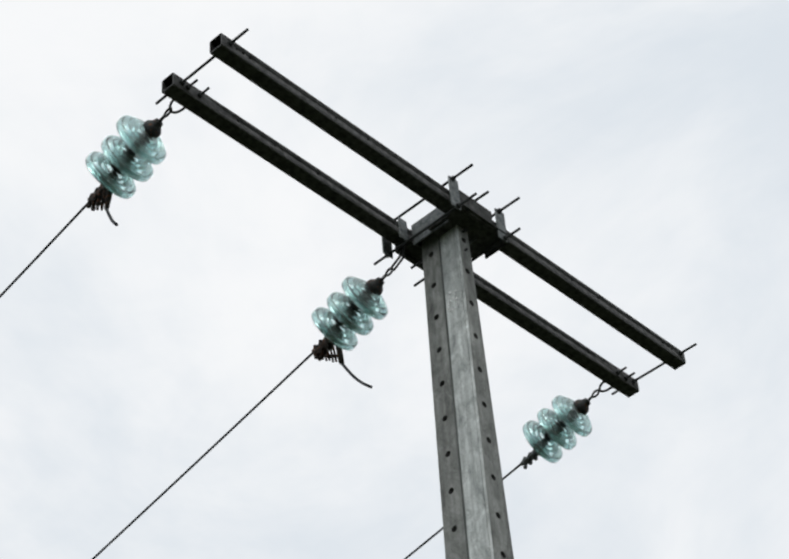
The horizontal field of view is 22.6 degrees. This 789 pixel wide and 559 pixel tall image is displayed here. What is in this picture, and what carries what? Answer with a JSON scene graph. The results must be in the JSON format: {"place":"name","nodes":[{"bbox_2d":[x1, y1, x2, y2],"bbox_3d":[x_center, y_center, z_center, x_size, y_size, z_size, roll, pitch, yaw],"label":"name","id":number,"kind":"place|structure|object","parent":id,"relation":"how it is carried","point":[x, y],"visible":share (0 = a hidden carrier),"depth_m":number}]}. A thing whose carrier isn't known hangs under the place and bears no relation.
{"place":"outdoors","nodes":[
{"label":"outdoors","id":0,"kind":"place"},
{"bbox_2d":[0,0,788,558],"label":"sky","id":1,"kind":"structure","parent":0,"point":[643,145]},
{"label":"ground","id":2,"kind":"structure","parent":0,"visible":0},
{"bbox_2d":[421,225,513,558],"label":"concrete pole","id":3,"kind":"object","parent":2,"relation":"on","point":[474,514],"visible":0.96,"depth_m":9.04},
{"bbox_2d":[162,73,638,397],"bbox_3d":[0.142,-0.145,9.946,0.080,0.080,3.394,-35,-49,29],"label":"crossarm","id":4,"kind":"object","parent":3,"relation":"attached to","point":[254,139],"visible":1,"depth_m":9.64},
{"bbox_2d":[169,79,634,392],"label":"shackles","id":5,"kind":"object","parent":4,"relation":"attached to","point":[402,248],"visible":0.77,"depth_m":9.79},
{"bbox_2d":[0,107,171,297],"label":"power line","id":6,"kind":"object","parent":5,"relation":"attached to","point":[101,195],"visible":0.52,"depth_m":9.13},
{"bbox_2d":[85,115,165,198],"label":"string glass discs","id":7,"kind":"object","parent":6,"relation":"attached to","point":[134,150],"visible":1,"depth_m":9.07},
{"bbox_2d":[92,267,393,558],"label":"power line","id":8,"kind":"object","parent":5,"relation":"hanging from","point":[322,349],"visible":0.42,"depth_m":9.91},
{"bbox_2d":[312,276,387,350],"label":"string glass discs","id":9,"kind":"object","parent":8,"relation":"attached to","point":[341,321],"visible":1,"depth_m":9.79},
{"bbox_2d":[404,389,599,558],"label":"power line","id":10,"kind":"object","parent":5,"relation":"attached to","point":[581,406],"visible":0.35,"depth_m":10.90},
{"bbox_2d":[523,395,591,462],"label":"string glass discs","id":11,"kind":"object","parent":10,"relation":"attached to","point":[543,445],"visible":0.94,"depth_m":10.81},
{"bbox_2d":[155,28,696,394],"bbox_3d":[0.277,-0.189,9.816,0.706,0.323,3.327,-35,-49,29],"label":"mounting hardware","id":12,"kind":"object","parent":3,"relation":"attached to","point":[487,237],"visible":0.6,"depth_m":9.78},
{"bbox_2d":[210,33,685,369],"bbox_3d":[0.376,-0.306,9.787,0.080,0.080,3.394,-35,-49,29],"label":"crossarm","id":13,"kind":"object","parent":3,"relation":"attached to","point":[252,68],"visible":0.96,"depth_m":9.50},
{"bbox_2d":[446,289,459,310],"bbox_3d":[0.282,0.096,9.467,0.082,0.127,0.002,-35,-49,29],"label":"pole marking","id":14,"kind":"object","parent":3,"relation":"attached to","point":[452,308],"visible":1,"depth_m":9.47}
]}

